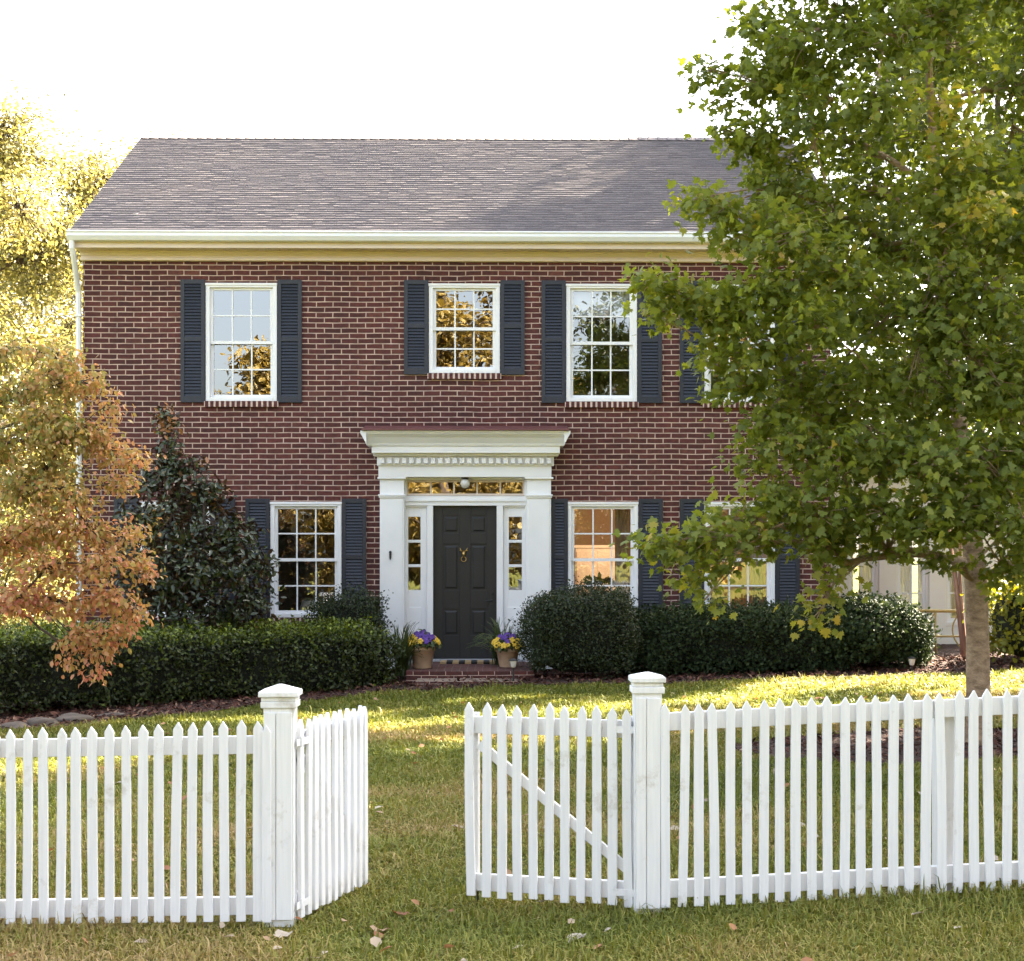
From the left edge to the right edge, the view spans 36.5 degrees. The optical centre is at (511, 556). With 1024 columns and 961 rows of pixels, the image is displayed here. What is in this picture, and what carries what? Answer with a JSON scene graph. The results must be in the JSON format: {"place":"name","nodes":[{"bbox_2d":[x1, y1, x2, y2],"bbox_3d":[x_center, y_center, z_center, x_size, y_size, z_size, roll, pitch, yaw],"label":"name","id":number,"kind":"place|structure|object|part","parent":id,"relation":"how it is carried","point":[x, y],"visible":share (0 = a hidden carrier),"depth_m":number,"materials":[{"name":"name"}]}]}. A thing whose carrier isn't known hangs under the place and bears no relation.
{"place":"outdoors","nodes":[
{"label":"outdoors","id":0,"kind":"place"},
{"bbox_2d":[300,600,319,609],"bbox_3d":[-2.933,0.909,22.561,0.380,0.540,0.380,0,0,-1],"label":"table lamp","id":1,"kind":"object","parent":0,"point":[304,604],"visible":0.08,"depth_m":22.45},
{"bbox_2d":[0,0,1022,561],"label":"sky","id":2,"kind":"structure","parent":0,"point":[521,68],"materials":[{"name":"white"}]},
{"bbox_2d":[0,562,1023,960],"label":"ground","id":3,"kind":"structure","parent":0,"point":[856,588],"depth_m":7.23,"materials":[{"name":"green plant"}]},
{"bbox_2d":[0,231,82,616],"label":"yellow tree","id":4,"kind":"object","parent":3,"relation":"on","point":[36,322],"visible":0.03,"depth_m":50.60,"materials":[{"name":"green plant"}]},
{"bbox_2d":[0,76,97,631],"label":"yellow tree","id":5,"kind":"object","parent":3,"relation":"on","point":[23,250],"visible":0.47,"depth_m":32.61,"materials":[{"name":"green plant"}]},
{"bbox_2d":[0,128,132,620],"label":"yellow tree","id":6,"kind":"object","parent":3,"relation":"on","point":[97,178],"visible":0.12,"depth_m":37.30,"materials":[{"name":"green plant"}]},
{"bbox_2d":[9,125,185,485],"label":"yellow tree","id":7,"kind":"object","parent":3,"relation":"on","point":[73,296],"depth_m":48.00,"materials":[{"name":"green plant"}]},
{"bbox_2d":[0,684,302,926],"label":"picket fence","id":8,"kind":"object","parent":3,"relation":"on","point":[270,745],"visible":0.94,"depth_m":7.07,"materials":[{"name":"white paint"}]},
{"bbox_2d":[296,705,367,917],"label":"gate","id":9,"kind":"structure","parent":8,"relation":"attached to","point":[335,809],"depth_m":7.53,"materials":[{"name":"white paint"}]},
{"bbox_2d":[274,929,292,936],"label":"fallen leaf","id":10,"kind":"object","parent":3,"relation":"on","point":[278,932],"visible":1,"depth_m":6.83,"materials":[{"name":"beige plant"}]},
{"bbox_2d":[370,925,388,930],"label":"fallen leaf","id":11,"kind":"object","parent":3,"relation":"on","point":[373,927],"visible":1,"depth_m":6.92,"materials":[{"name":"beige plant"}]},
{"bbox_2d":[393,910,408,914],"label":"fallen leaf","id":12,"kind":"object","parent":3,"relation":"on","point":[404,913],"visible":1,"depth_m":7.22,"materials":[{"name":"brown plant"}]},
{"bbox_2d":[406,662,533,685],"bbox_3d":[-0.549,1.667,20.634,1.660,0.385,2.380,0,0,-1],"label":"brick stoop","id":13,"kind":"object","parent":3,"relation":"on","point":[438,671],"visible":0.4,"depth_m":20.00,"materials":[{"name":"red brick"}]},
{"bbox_2d":[408,629,442,668],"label":"potted pansies","id":14,"kind":"object","parent":13,"relation":"on","point":[424,636],"visible":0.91,"depth_m":20.36,"materials":[{"name":"ceramic"}]},
{"bbox_2d":[440,660,494,663],"bbox_3d":[-0.609,1.462,21.544,0.763,0.022,0.480,0,0,-1],"label":"doormat","id":15,"kind":"object","parent":13,"relation":"on","point":[466,662],"visible":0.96,"depth_m":21.31,"materials":[{"name":"fabric"}]},
{"bbox_2d":[488,631,524,667],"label":"potted pansies","id":16,"kind":"object","parent":13,"relation":"on","point":[504,646],"visible":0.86,"depth_m":20.58,"materials":[{"name":"ceramic"}]},
{"bbox_2d":[0,642,1023,763],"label":"mulch bed","id":17,"kind":"object","parent":3,"relation":"on","point":[950,649],"visible":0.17,"depth_m":19.00,"materials":[{"name":"brown wood"}]},
{"bbox_2d":[0,721,28,729],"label":"edging stone","id":18,"kind":"object","parent":17,"relation":"on","point":[15,724],"visible":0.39,"depth_m":16.28,"materials":[{"name":"grey stone"}]},
{"bbox_2d":[27,717,57,725],"bbox_3d":[-5.037,1.783,16.681,0.335,0.117,0.504,0,0,-23],"label":"edging stone","id":19,"kind":"object","parent":17,"relation":"on","point":[35,720],"visible":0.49,"depth_m":16.56,"materials":[{"name":"grey stone"}]},
{"bbox_2d":[55,713,93,723],"bbox_3d":[-4.819,1.779,17.061,0.423,0.118,0.574,0,0,-26],"label":"edging stone","id":20,"kind":"object","parent":17,"relation":"on","point":[70,716],"visible":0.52,"depth_m":16.90,"materials":[{"name":"grey stone"}]},
{"bbox_2d":[0,330,167,687],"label":"dogwood tree","id":21,"kind":"object","parent":17,"relation":"on","point":[56,432],"visible":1,"depth_m":15.42,"materials":[{"name":"orange plant"}]},
{"bbox_2d":[96,712,125,716],"bbox_3d":[-4.479,1.780,17.387,0.299,0.066,0.260,0,0,-40],"label":"edging stone","id":22,"kind":"object","parent":17,"relation":"on","point":[115,714],"visible":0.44,"depth_m":17.35,"materials":[{"name":"grey stone"}]},
{"bbox_2d":[97,402,290,637],"bbox_3d":[-4.114,-0.072,20.278,2.499,3.917,2.560,0,0,-1],"label":"magnolia tree","id":23,"kind":"object","parent":17,"relation":"on","point":[194,584],"visible":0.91,"depth_m":19.74,"materials":[{"name":"green plant"}]},
{"bbox_2d":[0,611,405,714],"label":"hedge","id":24,"kind":"object","parent":17,"relation":"on","point":[308,657],"visible":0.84,"depth_m":18.82,"materials":[{"name":"green plant"}]},
{"bbox_2d":[301,579,395,668],"bbox_3d":[-2.216,1.033,20.975,1.403,1.526,1.272,0,0,-1],"label":"round shrub","id":25,"kind":"object","parent":17,"relation":"on","point":[352,607],"visible":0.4,"depth_m":20.70,"materials":[{"name":"green plant"}]},
{"bbox_2d":[383,621,425,679],"bbox_3d":[-1.456,1.224,20.343,0.874,0.773,0.835,0,0,-1],"label":"strap leaf plant","id":26,"kind":"object","parent":17,"relation":"on","point":[404,662],"visible":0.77,"depth_m":20.26,"materials":[{"name":"green plant"}]},
{"bbox_2d":[467,616,522,664],"bbox_3d":[-0.124,1.171,21.147,1.019,0.719,0.989,0,0,-1],"label":"strap leaf plant","id":27,"kind":"object","parent":17,"relation":"on","point":[497,631],"visible":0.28,"depth_m":21.12,"materials":[{"name":"green plant"}]},
{"bbox_2d":[509,658,517,680],"bbox_3d":[0.018,1.466,19.502,0.124,0.385,0.124,0,0,-1],"label":"path light","id":28,"kind":"object","parent":17,"relation":"on","point":[513,662],"visible":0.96,"depth_m":19.47,"materials":[{"name":"white glass"}]},
{"bbox_2d":[508,575,644,678],"bbox_3d":[0.855,0.958,20.348,1.828,1.427,1.674,0,0,-1],"label":"boxwood","id":29,"kind":"object","parent":17,"relation":"on","point":[592,629],"visible":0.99,"depth_m":19.78,"materials":[{"name":"green plant"}]},
{"bbox_2d":[611,594,858,676],"bbox_3d":[2.913,1.068,20.788,3.417,1.106,2.063,0,0,-1],"label":"hedge","id":30,"kind":"object","parent":17,"relation":"on","point":[680,637],"visible":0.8,"depth_m":20.08,"materials":[{"name":"green plant"}]},
{"bbox_2d":[608,0,1023,745],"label":"maple tree","id":31,"kind":"object","parent":17,"relation":"on","point":[976,480],"visible":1,"depth_m":11.21,"materials":[{"name":"green plant"}]},
{"bbox_2d":[818,589,942,669],"bbox_3d":[4.828,0.974,20.713,1.737,1.179,1.984,0,0,-1],"label":"round shrub","id":32,"kind":"object","parent":17,"relation":"on","point":[888,629],"visible":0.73,"depth_m":20.14,"materials":[{"name":"green plant"}]},
{"bbox_2d":[907,657,916,670],"bbox_3d":[5.148,1.416,19.974,0.124,0.278,0.124,0,0,-1],"label":"path light","id":33,"kind":"object","parent":17,"relation":"on","point":[911,661],"visible":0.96,"depth_m":19.94,"materials":[{"name":"white glass"}]},
{"bbox_2d":[918,609,959,652],"bbox_3d":[6.051,1.142,22.987,1.294,0.723,0.048,0,0,-1],"label":"metal railing","id":34,"kind":"object","parent":17,"relation":"on","point":[935,611],"visible":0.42,"depth_m":22.98,"materials":[{"name":"beige metal"}]},
{"bbox_2d":[914,411,1019,657],"bbox_3d":[6.539,-0.323,21.627,2.185,4.164,2.234,0,0,-38],"label":"crape myrtle","id":35,"kind":"object","parent":17,"relation":"on","point":[960,609],"visible":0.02,"depth_m":21.67,"materials":[{"name":"red plant"}]},
{"bbox_2d":[960,568,1023,663],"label":"yellow shrub","id":36,"kind":"object","parent":17,"relation":"on","point":[1007,622],"visible":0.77,"depth_m":20.02,"materials":[{"name":"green plant"}]},
{"bbox_2d":[6,672,1022,960],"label":"fallen leaves","id":37,"kind":"object","parent":3,"relation":"on","point":[374,940],"depth_m":7.33,"materials":[{"name":"beige plant"}]},
{"bbox_2d":[66,135,1023,676],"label":"brick house","id":38,"kind":"structure","parent":3,"relation":"on","point":[436,389],"depth_m":22.00,"materials":[{"name":"brick"}]},
{"bbox_2d":[139,502,210,623],"bbox_3d":[-4.766,0.087,21.959,1.045,1.721,0.153,0,0,-1],"label":"window","id":39,"kind":"structure","parent":38,"relation":"in","point":[156,618],"depth_m":21.91,"materials":[{"name":"white paint"}]},
{"bbox_2d":[204,283,278,406],"bbox_3d":[-3.826,-2.990,21.972,1.045,1.756,0.153,0,0,-1],"label":"window","id":40,"kind":"structure","parent":38,"relation":"in","point":[212,400],"depth_m":21.94,"materials":[{"name":"white paint"}]},
{"bbox_2d":[270,502,341,622],"bbox_3d":[-2.915,0.087,21.985,1.045,1.721,0.153,0,0,-1],"label":"window","id":41,"kind":"structure","parent":38,"relation":"in","point":[274,506],"depth_m":21.98,"materials":[{"name":"white paint"}]},
{"bbox_2d":[427,283,500,379],"bbox_3d":[-0.675,-3.189,22.016,1.045,1.357,0.153,0,0,-1],"label":"window","id":42,"kind":"structure","parent":38,"relation":"in","point":[461,373],"depth_m":21.98,"materials":[{"name":"white paint"}]},
{"bbox_2d":[433,506,496,657],"bbox_3d":[-0.669,0.362,22.046,0.900,2.168,0.103,0,0,-1],"label":"door","id":43,"kind":"structure","parent":38,"relation":"in","point":[464,537],"depth_m":22.05,"materials":[{"name":"black paint"}]},
{"bbox_2d":[407,480,523,495],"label":"transom window","id":44,"kind":"structure","parent":38,"relation":"in","point":[430,481],"depth_m":22.02,"materials":[{"name":"beige paint"}]},
{"bbox_2d":[574,545,614,593],"bbox_3d":[1.384,0.660,25.637,0.754,1.699,0.490,0,0,-1],"label":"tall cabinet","id":45,"kind":"object","parent":38,"relation":"in","point":[582,569],"visible":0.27,"depth_m":25.40,"materials":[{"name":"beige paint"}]},
{"bbox_3d":[1.213,0.675,25.408,0.307,1.509,0.021,0,0,-1],"label":"door","id":46,"kind":"part","parent":45,"relation":"part of","materials":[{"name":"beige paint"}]},
{"bbox_3d":[1.560,0.675,25.413,0.307,1.509,0.021,0,0,-1],"label":"door","id":47,"kind":"part","parent":45,"relation":"part of","materials":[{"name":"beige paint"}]},
{"bbox_2d":[565,284,638,407],"bbox_3d":[1.271,-2.990,22.044,1.045,1.756,0.153,0,0,-1],"label":"window","id":48,"kind":"structure","parent":38,"relation":"in","point":[615,401],"depth_m":22.00,"materials":[{"name":"white paint"}]},
{"bbox_2d":[568,502,638,606],"bbox_3d":[1.286,0.087,22.044,1.045,1.721,0.153,0,0,-1],"label":"window","id":49,"kind":"structure","parent":38,"relation":"in","point":[633,506],"depth_m":22.04,"materials":[{"name":"white paint"}]},
{"bbox_2d":[703,284,774,407],"bbox_3d":[3.232,-2.990,22.071,1.045,1.756,0.153,0,0,-1],"label":"window","id":50,"kind":"structure","parent":38,"relation":"in","point":[707,387],"depth_m":22.02,"materials":[{"name":"white paint"}]},
{"bbox_2d":[704,502,774,606],"bbox_3d":[3.232,0.087,22.071,1.045,1.721,0.153,0,0,-1],"label":"window","id":51,"kind":"structure","parent":38,"relation":"in","point":[770,568],"depth_m":22.06,"materials":[{"name":"white paint"}]},
{"bbox_2d":[567,933,585,941],"bbox_3d":[0.275,1.636,6.676,0.097,0.026,0.089,-18,9,-35],"label":"fallen leaf","id":52,"kind":"object","parent":3,"relation":"on","point":[580,934],"visible":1,"depth_m":6.69,"materials":[{"name":"beige plant"}]},
{"bbox_2d":[628,672,1023,913],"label":"picket fence","id":53,"kind":"object","parent":3,"relation":"on","point":[655,722],"visible":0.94,"depth_m":7.11,"materials":[{"name":"white paint"}]},
{"bbox_2d":[465,702,633,907],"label":"gate","id":54,"kind":"structure","parent":53,"relation":"attached to","point":[548,884],"depth_m":7.27,"materials":[{"name":"white paint"}]},
{"bbox_2d":[842,12,1023,435],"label":"shade tree","id":55,"kind":"object","parent":3,"relation":"on","point":[996,278],"visible":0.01,"depth_m":44.68,"materials":[{"name":"green plant"}]},
{"bbox_2d":[893,0,1023,432],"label":"shade tree","id":56,"kind":"object","parent":3,"relation":"on","point":[1001,337],"visible":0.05,"depth_m":29.36,"materials":[{"name":"green plant"}]},
{"bbox_2d":[583,572,614,593],"bbox_3d":[1.272,0.415,22.768,0.618,0.403,0.361,0,0,-22],"label":"houseplant","id":57,"kind":"object","parent":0,"point":[598,578],"visible":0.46,"depth_m":22.72,"materials":[{"name":"plant"}]}
]}

